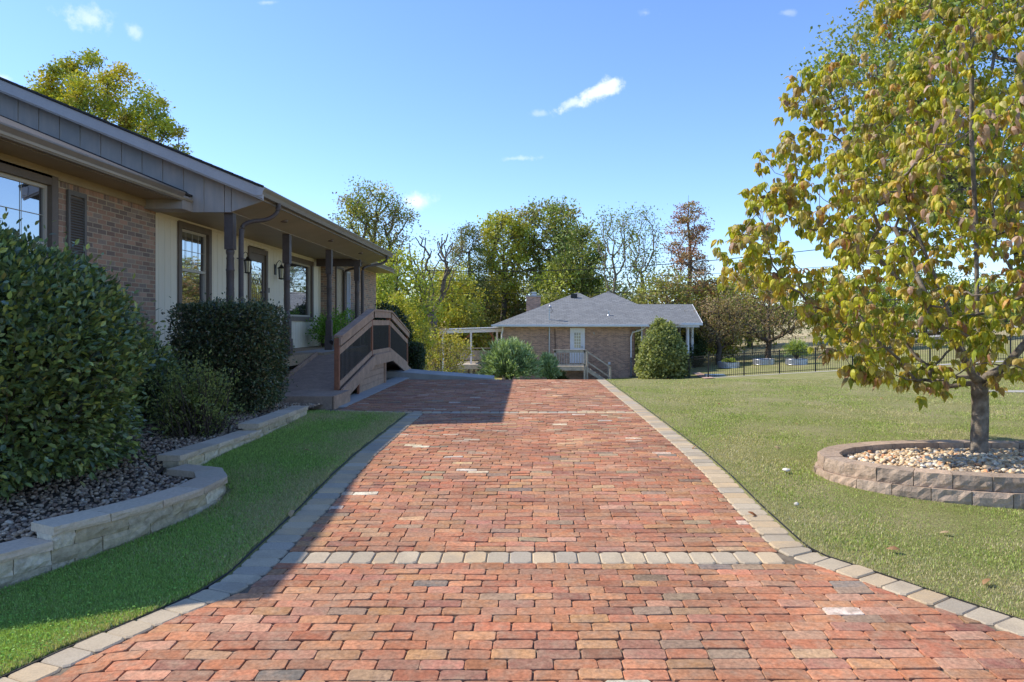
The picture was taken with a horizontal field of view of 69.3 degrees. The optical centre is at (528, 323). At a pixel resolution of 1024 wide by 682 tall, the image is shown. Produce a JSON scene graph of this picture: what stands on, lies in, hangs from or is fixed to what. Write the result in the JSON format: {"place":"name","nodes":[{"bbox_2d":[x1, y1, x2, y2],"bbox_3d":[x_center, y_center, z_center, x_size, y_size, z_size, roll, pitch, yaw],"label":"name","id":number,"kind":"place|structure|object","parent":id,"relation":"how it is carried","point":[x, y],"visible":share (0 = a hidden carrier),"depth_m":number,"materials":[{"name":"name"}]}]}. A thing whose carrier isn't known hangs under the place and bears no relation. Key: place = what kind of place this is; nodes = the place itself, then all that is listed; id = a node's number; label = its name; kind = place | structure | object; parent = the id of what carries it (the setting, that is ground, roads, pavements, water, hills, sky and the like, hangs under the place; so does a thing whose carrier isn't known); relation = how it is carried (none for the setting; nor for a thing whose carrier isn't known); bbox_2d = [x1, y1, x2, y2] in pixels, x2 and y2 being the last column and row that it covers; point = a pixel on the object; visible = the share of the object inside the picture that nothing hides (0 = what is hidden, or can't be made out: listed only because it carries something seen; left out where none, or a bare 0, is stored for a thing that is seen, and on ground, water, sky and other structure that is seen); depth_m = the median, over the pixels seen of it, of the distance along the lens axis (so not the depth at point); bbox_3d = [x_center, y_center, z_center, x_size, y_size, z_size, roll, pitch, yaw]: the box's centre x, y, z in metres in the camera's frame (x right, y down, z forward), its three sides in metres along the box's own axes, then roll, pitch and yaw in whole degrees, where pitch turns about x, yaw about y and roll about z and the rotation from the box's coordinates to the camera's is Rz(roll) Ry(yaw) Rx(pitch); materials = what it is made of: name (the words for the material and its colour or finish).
{"place":"outdoors","nodes":[
{"label":"outdoors","id":0,"kind":"place"},
{"bbox_2d":[0,379,1023,681],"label":"driveway","id":1,"kind":"structure","parent":0,"point":[526,531],"depth_m":4.38,"materials":[{"name":"brick"}]},
{"bbox_2d":[0,0,1023,306],"label":"sky","id":2,"kind":"structure","parent":0,"point":[468,109],"materials":[{"name":"blue"}]},
{"bbox_2d":[7,319,1023,672],"bbox_3d":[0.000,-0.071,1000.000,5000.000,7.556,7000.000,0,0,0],"label":"ground","id":3,"kind":"structure","parent":0,"point":[803,373],"depth_m":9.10,"materials":[{"name":"green plant"}]},
{"bbox_2d":[24,47,194,156],"bbox_3d":[-17.778,-4.010,29.920,7.592,13.633,10.273,0,0,39],"label":"sweetgum tree","id":4,"kind":"object","parent":3,"relation":"on","point":[74,89],"visible":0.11,"depth_m":29.11,"materials":[{"name":"green plant"}]},
{"bbox_2d":[0,464,227,588],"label":"retaining wall","id":5,"kind":"structure","parent":3,"relation":"on","point":[62,541],"depth_m":5.24,"materials":[{"name":"stone"}]},
{"bbox_2d":[0,402,319,542],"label":"gravel","id":6,"kind":"structure","parent":3,"relation":"on","point":[140,490],"depth_m":6.41,"materials":[{"name":"grey gravel"}]},
{"bbox_2d":[0,207,175,501],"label":"holly bush","id":7,"kind":"object","parent":6,"relation":"on","point":[72,373],"visible":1,"depth_m":6.12,"materials":[{"name":"green plant"}]},
{"bbox_2d":[116,319,199,424],"bbox_3d":[-4.952,0.819,9.219,1.704,1.757,1.744,0,0,43],"label":"evergreen shrub","id":8,"kind":"object","parent":6,"relation":"on","point":[170,361],"visible":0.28,"depth_m":9.13,"materials":[{"name":"green plant"}]},
{"bbox_2d":[132,347,255,439],"bbox_3d":[-3.967,0.976,8.670,1.589,1.477,1.285,0,0,-44],"label":"azalea shrub","id":9,"kind":"object","parent":6,"relation":"on","point":[197,411],"visible":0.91,"depth_m":8.61,"materials":[{"name":"green plant"}]},
{"bbox_2d":[160,292,297,414],"bbox_3d":[-4.223,0.504,10.530,1.681,1.918,1.640,0,0,0],"label":"box hedge","id":10,"kind":"object","parent":6,"relation":"on","point":[258,357],"visible":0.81,"depth_m":10.11,"materials":[{"name":"green plant"}]},
{"bbox_2d":[0,77,394,389],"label":"brick house","id":11,"kind":"structure","parent":3,"relation":"on","point":[163,223],"depth_m":11.50,"materials":[{"name":"brown brick"}]},
{"bbox_2d":[0,160,58,268],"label":"window","id":12,"kind":"structure","parent":11,"relation":"in","point":[32,201],"depth_m":8.68,"materials":[{"name":"clear glass"}]},
{"bbox_2d":[177,220,211,316],"bbox_3d":[-5.887,-0.915,12.990,0.145,1.610,1.280,0,0,0],"label":"window","id":13,"kind":"structure","parent":11,"relation":"in","point":[194,250],"depth_m":13.04,"materials":[{"name":"clear glass"}]},
{"bbox_2d":[244,252,251,273],"bbox_3d":[-5.739,-1.231,15.050,0.242,0.452,0.184,0,0,0],"label":"wall lantern","id":14,"kind":"object","parent":11,"relation":"attached to","point":[247,263],"depth_m":15.00,"materials":[{"name":"black metal"}]},
{"bbox_2d":[248,246,267,333],"bbox_3d":[-5.840,-0.490,16.000,0.131,2.240,1.120,0,0,0],"label":"door","id":15,"kind":"structure","parent":11,"relation":"in","point":[258,277],"depth_m":16.06,"materials":[{"name":"brown glass"}]},
{"bbox_2d":[274,260,283,279],"bbox_3d":[-5.739,-1.231,17.100,0.242,0.452,0.184,0,0,0],"label":"wall lantern","id":16,"kind":"object","parent":11,"relation":"attached to","point":[281,271],"depth_m":17.06,"materials":[{"name":"black metal"}]},
{"bbox_2d":[289,256,313,320],"bbox_3d":[-5.887,-0.860,19.015,0.145,1.610,2.160,0,0,0],"label":"window","id":17,"kind":"structure","parent":11,"relation":"in","point":[301,275],"depth_m":19.30,"materials":[{"name":"clear glass"}]},
{"bbox_2d":[305,305,347,346],"bbox_3d":[-5.381,0.149,19.529,1.433,1.279,1.269,0,0,0],"label":"potted fern","id":18,"kind":"object","parent":11,"relation":"on","point":[322,326],"visible":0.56,"depth_m":19.47,"materials":[{"name":"green plant"}]},
{"bbox_2d":[323,299,354,345],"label":"potted fern","id":19,"kind":"object","parent":11,"relation":"on","point":[345,312],"visible":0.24,"depth_m":20.51,"materials":[{"name":"green plant"}]},
{"bbox_2d":[335,267,343,320],"bbox_3d":[-5.619,-0.860,21.890,0.145,1.600,0.900,0,0,0],"label":"window","id":20,"kind":"structure","parent":11,"relation":"in","point":[336,268],"depth_m":21.44,"materials":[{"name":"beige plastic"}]},
{"bbox_2d":[0,410,404,675],"bbox_3d":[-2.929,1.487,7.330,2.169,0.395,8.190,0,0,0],"label":"grass","id":21,"kind":"structure","parent":3,"relation":"on","point":[251,457],"depth_m":5.13,"materials":[{"name":"green plant"}]},
{"bbox_2d":[157,406,307,472],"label":"retaining wall","id":22,"kind":"structure","parent":3,"relation":"on","point":[201,453],"depth_m":8.20,"materials":[{"name":"stone"}]},
{"bbox_2d":[278,309,410,409],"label":"wheelchair ramp","id":23,"kind":"structure","parent":3,"relation":"on","point":[322,380],"depth_m":14.61,"materials":[{"name":"brown wood"}]},
{"bbox_2d":[338,377,409,407],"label":"concrete walk","id":24,"kind":"structure","parent":3,"relation":"on","point":[355,397],"depth_m":15.16,"materials":[{"name":"grey concrete"}]},
{"bbox_2d":[328,175,421,304],"bbox_3d":[-9.239,-2.524,44.021,5.446,12.462,5.119,0,0,0],"label":"woodland tree","id":25,"kind":"object","parent":3,"relation":"on","point":[357,210],"visible":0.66,"depth_m":43.47,"materials":[{"name":"green plant"}]},
{"bbox_2d":[363,296,426,365],"bbox_3d":[-4.523,0.570,23.968,2.007,2.918,2.280,0,0,-29],"label":"evergreen bush","id":26,"kind":"object","parent":3,"relation":"on","point":[402,317],"visible":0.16,"depth_m":23.79,"materials":[{"name":"green plant"}]},
{"bbox_2d":[376,290,439,368],"bbox_3d":[-5.808,0.783,33.065,3.530,4.585,3.564,0,0,0],"label":"yellow shrub","id":27,"kind":"object","parent":3,"relation":"on","point":[395,298],"visible":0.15,"depth_m":32.80,"materials":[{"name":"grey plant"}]},
{"bbox_2d":[376,245,454,369],"bbox_3d":[-6.999,-0.298,40.063,5.823,7.833,5.946,0,0,0],"label":"woodland tree","id":28,"kind":"object","parent":3,"relation":"on","point":[383,288],"visible":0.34,"depth_m":39.67,"materials":[{"name":"green plant"}]},
{"bbox_2d":[408,340,427,369],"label":"box hedge","id":29,"kind":"object","parent":3,"relation":"on","point":[416,354],"visible":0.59,"depth_m":22.66,"materials":[{"name":"green plant"}]},
{"bbox_2d":[354,366,494,390],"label":"concrete kerb","id":30,"kind":"structure","parent":3,"relation":"on","point":[411,373],"depth_m":18.97,"materials":[{"name":"grey concrete"}]},
{"bbox_2d":[399,228,470,370],"bbox_3d":[-6.671,-1.512,51.861,5.251,10.659,4.563,0,0,0],"label":"woodland tree","id":31,"kind":"object","parent":3,"relation":"on","point":[446,274],"visible":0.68,"depth_m":51.75,"materials":[{"name":"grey plant"}]},
{"bbox_2d":[405,262,484,352],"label":"woodland tree","id":32,"kind":"object","parent":3,"relation":"on","point":[431,265],"visible":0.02,"depth_m":69.39,"materials":[{"name":"green plant"}]},
{"bbox_2d":[418,321,473,372],"bbox_3d":[-4.231,1.542,36.038,3.315,3.360,3.540,0,0,0],"label":"shrub","id":33,"kind":"object","parent":3,"relation":"on","point":[458,349],"visible":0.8,"depth_m":35.93,"materials":[{"name":"green plant"}]},
{"bbox_2d":[419,261,491,367],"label":"woodland tree","id":34,"kind":"object","parent":3,"relation":"on","point":[461,318],"visible":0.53,"depth_m":60.67,"materials":[{"name":"green plant"}]},
{"bbox_2d":[440,327,501,374],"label":"covered deck","id":35,"kind":"structure","parent":3,"relation":"on","point":[470,365],"depth_m":50.02,"materials":[{"name":"white paint"}]},
{"bbox_2d":[440,221,503,349],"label":"woodland tree","id":36,"kind":"object","parent":3,"relation":"on","point":[457,250],"visible":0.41,"depth_m":73.56,"materials":[{"name":"green plant"}]},
{"bbox_2d":[439,272,525,349],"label":"woodland tree","id":37,"kind":"object","parent":3,"relation":"on","point":[496,303],"depth_m":80.57,"materials":[{"name":"green plant"}]},
{"bbox_2d":[474,206,536,332],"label":"woodland tree","id":38,"kind":"object","parent":3,"relation":"on","point":[513,230],"visible":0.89,"depth_m":74.91,"materials":[{"name":"green plant"}]},
{"bbox_2d":[470,335,543,379],"bbox_3d":[-1.079,1.847,38.043,3.846,2.520,3.294,0,0,0],"label":"arching shrub","id":39,"kind":"object","parent":3,"relation":"on","point":[509,359],"visible":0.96,"depth_m":37.40,"materials":[{"name":"green plant"}]},
{"bbox_2d":[461,265,552,346],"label":"woodland tree","id":40,"kind":"object","parent":3,"relation":"on","point":[516,310],"visible":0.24,"depth_m":77.15,"materials":[{"name":"green plant"}]},
{"bbox_2d":[535,351,562,378],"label":"arching shrub","id":41,"kind":"object","parent":3,"relation":"on","point":[550,369],"visible":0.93,"depth_m":41.74,"materials":[{"name":"green plant"}]},
{"bbox_2d":[510,195,591,300],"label":"woodland tree","id":42,"kind":"object","parent":3,"relation":"on","point":[554,214],"visible":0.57,"depth_m":76.46,"materials":[{"name":"green plant"}]},
{"bbox_2d":[550,369,569,378],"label":"evergreen shrub","id":43,"kind":"object","parent":3,"relation":"on","point":[563,376],"visible":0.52,"depth_m":43.34,"materials":[{"name":"green plant"}]},
{"bbox_2d":[518,258,610,310],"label":"woodland tree","id":44,"kind":"object","parent":3,"relation":"on","point":[548,294],"visible":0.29,"depth_m":69.62,"materials":[{"name":"green plant"}]},
{"bbox_2d":[545,217,610,297],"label":"woodland tree","id":45,"kind":"object","parent":3,"relation":"on","point":[581,256],"visible":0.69,"depth_m":69.37,"materials":[{"name":"green plant"}]},
{"bbox_2d":[554,350,610,379],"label":"side deck","id":46,"kind":"structure","parent":3,"relation":"on","point":[575,367],"depth_m":45.26,"materials":[{"name":"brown wood"}]},
{"bbox_2d":[491,291,702,379],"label":"brick house","id":47,"kind":"structure","parent":3,"relation":"on","point":[609,329],"depth_m":47.00,"materials":[{"name":"brown brick"}]},
{"bbox_2d":[570,328,584,362],"bbox_3d":[3.106,1.415,46.960,0.937,2.230,0.079,0,0,0],"label":"door","id":48,"kind":"structure","parent":47,"relation":"in","point":[577,335],"depth_m":46.95,"materials":[{"name":"white paint"}]},
{"bbox_2d":[635,329,640,357],"bbox_3d":[7.150,1.450,48.380,0.400,2.100,0.039,0,0,0],"label":"window","id":49,"kind":"structure","parent":47,"relation":"in","point":[637,334],"depth_m":48.36,"materials":[{"name":"clear glass"}]},
{"bbox_2d":[554,266,651,303],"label":"woodland tree","id":50,"kind":"object","parent":3,"relation":"on","point":[595,292],"visible":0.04,"depth_m":68.86,"materials":[{"name":"green plant"}]},
{"bbox_2d":[582,204,642,300],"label":"poplar tree","id":51,"kind":"object","parent":3,"relation":"on","point":[623,241],"visible":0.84,"depth_m":65.84,"materials":[{"name":"green plant"}]},
{"bbox_2d":[616,201,668,299],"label":"poplar tree","id":52,"kind":"object","parent":3,"relation":"on","point":[639,271],"visible":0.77,"depth_m":67.75,"materials":[{"name":"green plant"}]},
{"bbox_2d":[634,316,691,378],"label":"arborvitae","id":53,"kind":"object","parent":3,"relation":"on","point":[663,351],"visible":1,"depth_m":42.08,"materials":[{"name":"green plant"}]},
{"bbox_2d":[617,263,712,341],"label":"woodland tree","id":54,"kind":"object","parent":3,"relation":"on","point":[675,288],"visible":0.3,"depth_m":59.01,"materials":[{"name":"green plant"}]},
{"bbox_2d":[654,195,721,312],"bbox_3d":[13.435,-3.733,61.934,8.204,14.006,6.735,0,0,37],"label":"deciduous tree","id":55,"kind":"object","parent":3,"relation":"on","point":[684,255],"visible":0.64,"depth_m":61.28,"materials":[{"name":"plant"}]},
{"bbox_2d":[681,331,707,367],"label":"evergreen shrub","id":56,"kind":"object","parent":3,"relation":"on","point":[699,347],"visible":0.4,"depth_m":52.55,"materials":[{"name":"green plant"}]},
{"bbox_2d":[671,271,723,341],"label":"woodland tree","id":57,"kind":"object","parent":3,"relation":"on","point":[701,286],"visible":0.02,"depth_m":71.58,"materials":[{"name":"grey plant"}]},
{"bbox_2d":[704,374,725,376],"bbox_3d":[10.450,2.942,41.450,1.100,0.180,0.500,0,0,0],"label":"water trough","id":58,"kind":"object","parent":3,"relation":"on","point":[719,375],"visible":0.54,"depth_m":41.20,"materials":[{"name":"silver plastic"}]},
{"bbox_2d":[693,290,753,364],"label":"fruit tree","id":59,"kind":"object","parent":3,"relation":"on","point":[718,340],"visible":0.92,"depth_m":53.53,"materials":[{"name":"green plant"}]},
{"bbox_2d":[718,361,739,367],"bbox_3d":[13.514,2.798,50.000,1.440,0.380,1.440,0,0,0],"label":"raised bed","id":60,"kind":"object","parent":3,"relation":"on","point":[721,364],"visible":0.79,"depth_m":49.42,"materials":[{"name":"metal"}]},
{"bbox_2d":[720,357,734,361],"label":"leafy plants","id":61,"kind":"object","parent":60,"relation":"in","point":[725,359],"visible":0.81,"depth_m":49.95,"materials":[{"name":"green plant"}]},
{"bbox_2d":[697,274,761,359],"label":"woodland tree","id":62,"kind":"object","parent":3,"relation":"on","point":[728,347],"visible":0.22,"depth_m":59.02,"materials":[{"name":"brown plant"}]},
{"bbox_2d":[495,300,1021,318],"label":"tree line","id":63,"kind":"object","parent":3,"relation":"on","point":[799,305],"depth_m":186.75,"materials":[{"name":"green plant"}]},
{"bbox_2d":[726,256,796,347],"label":"woodland tree","id":64,"kind":"object","parent":3,"relation":"on","point":[749,344],"visible":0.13,"depth_m":72.83,"materials":[{"name":"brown plant"}]},
{"bbox_2d":[753,358,773,364],"bbox_3d":[16.196,2.632,51.000,1.440,0.380,1.440,0,0,0],"label":"raised bed","id":65,"kind":"object","parent":3,"relation":"on","point":[767,361],"visible":0.84,"depth_m":50.37,"materials":[{"name":"metal"}]},
{"bbox_2d":[711,279,833,357],"bbox_3d":[18.322,-0.326,56.072,9.922,6.505,8.589,0,0,0],"label":"fruit tree","id":66,"kind":"object","parent":3,"relation":"on","point":[767,339],"visible":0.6,"depth_m":55.08,"materials":[{"name":"green plant"}]},
{"bbox_2d":[780,338,811,358],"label":"leafy plants","id":67,"kind":"object","parent":3,"relation":"on","point":[797,345],"visible":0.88,"depth_m":48.80,"materials":[{"name":"green plant"}]},
{"bbox_2d":[785,358,807,364],"bbox_3d":[17.746,2.521,49.000,1.440,0.380,1.440,0,0,0],"label":"raised bed","id":68,"kind":"object","parent":3,"relation":"on","point":[792,361],"visible":0.9,"depth_m":48.46,"materials":[{"name":"metal"}]},
{"bbox_2d":[630,335,1023,377],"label":"metal fence","id":69,"kind":"object","parent":3,"relation":"on","point":[754,355],"visible":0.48,"depth_m":39.62,"materials":[{"name":"black metal"}]},
{"bbox_2d":[786,269,918,345],"bbox_3d":[26.169,-1.008,59.872,10.592,6.882,8.734,0,0,0],"label":"woodland tree","id":70,"kind":"object","parent":3,"relation":"on","point":[892,303],"visible":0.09,"depth_m":58.56,"materials":[{"name":"green plant"}]},
{"bbox_2d":[709,323,1023,356],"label":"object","id":71,"kind":"object","parent":3,"relation":"on","point":[785,339],"visible":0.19,"depth_m":63.99,"materials":[{"name":"black metal"}]},
{"bbox_2d":[710,0,1023,453],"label":"dogwood tree","id":72,"kind":"object","parent":3,"relation":"on","point":[904,200],"visible":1,"depth_m":7.12,"materials":[{"name":"green plant"}]},
{"bbox_2d":[886,546,899,549],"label":"fallen leaf","id":73,"kind":"object","parent":3,"relation":"on","point":[894,548],"visible":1,"depth_m":4.94,"materials":[{"name":"beige plant"}]},
{"bbox_2d":[780,0,1023,259],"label":"shade tree","id":74,"kind":"object","parent":3,"relation":"on","point":[959,195],"visible":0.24,"depth_m":17.45,"materials":[{"name":"green plant"}]},
{"bbox_2d":[814,440,1023,508],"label":"retaining wall","id":75,"kind":"structure","parent":3,"relation":"on","point":[987,489],"depth_m":6.33,"materials":[{"name":"beige stone"}]},
{"bbox_2d":[845,447,1023,473],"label":"gravel","id":76,"kind":"structure","parent":3,"relation":"on","point":[1001,460],"depth_m":7.00,"materials":[{"name":"beige gravel"}]},
{"bbox_2d":[870,258,1004,342],"bbox_3d":[35.243,-1.828,66.290,13.493,8.171,11.763,0,0,0],"label":"woodland tree","id":77,"kind":"object","parent":3,"relation":"on","point":[940,301],"visible":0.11,"depth_m":64.10,"materials":[{"name":"green plant"}]},
{"bbox_2d":[982,578,990,584],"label":"fallen leaf","id":78,"kind":"object","parent":3,"relation":"on","point":[986,580],"visible":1,"depth_m":4.37,"materials":[{"name":"plant"}]},
{"bbox_2d":[951,270,1023,324],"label":"woodland tree","id":79,"kind":"object","parent":3,"relation":"on","point":[1011,312],"visible":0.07,"depth_m":98.31,"materials":[{"name":"green plant"}]},
{"bbox_2d":[989,390,1023,392],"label":"paving slab","id":80,"kind":"structure","parent":3,"relation":"on","point":[1012,391],"depth_m":15.13,"materials":[{"name":"concrete"}]},
{"bbox_2d":[395,232,956,271],"bbox_3d":[8.514,-4.734,42.998,49.395,3.473,0.040,0,0,0],"label":"overhead wire","id":81,"kind":"object","parent":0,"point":[602,268],"visible":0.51,"depth_m":42.99,"materials":[{"name":"black metal"}]},
{"bbox_2d":[695,372,713,377],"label":"brick path","id":82,"kind":"structure","parent":0,"point":[698,374],"depth_m":43.40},
{"bbox_2d":[447,249,1009,280],"bbox_3d":[8.612,-3.716,43.499,49.968,2.408,0.024,0,0,0],"label":"overhead wire","id":83,"kind":"object","parent":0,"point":[646,276],"visible":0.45,"depth_m":43.49,"materials":[{"name":"black metal"}]},
{"bbox_2d":[478,274,994,293],"bbox_3d":[8.711,-2.553,43.999,50.542,1.577,0.024,0,0,0],"label":"overhead wire","id":84,"kind":"object","parent":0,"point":[620,292],"visible":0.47,"depth_m":43.99,"materials":[{"name":"black metal"}]},
{"bbox_2d":[714,361,1002,377],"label":"path","id":85,"kind":"structure","parent":0,"point":[833,370],"depth_m":38.20,"materials":[{"name":"concrete"}]}
]}

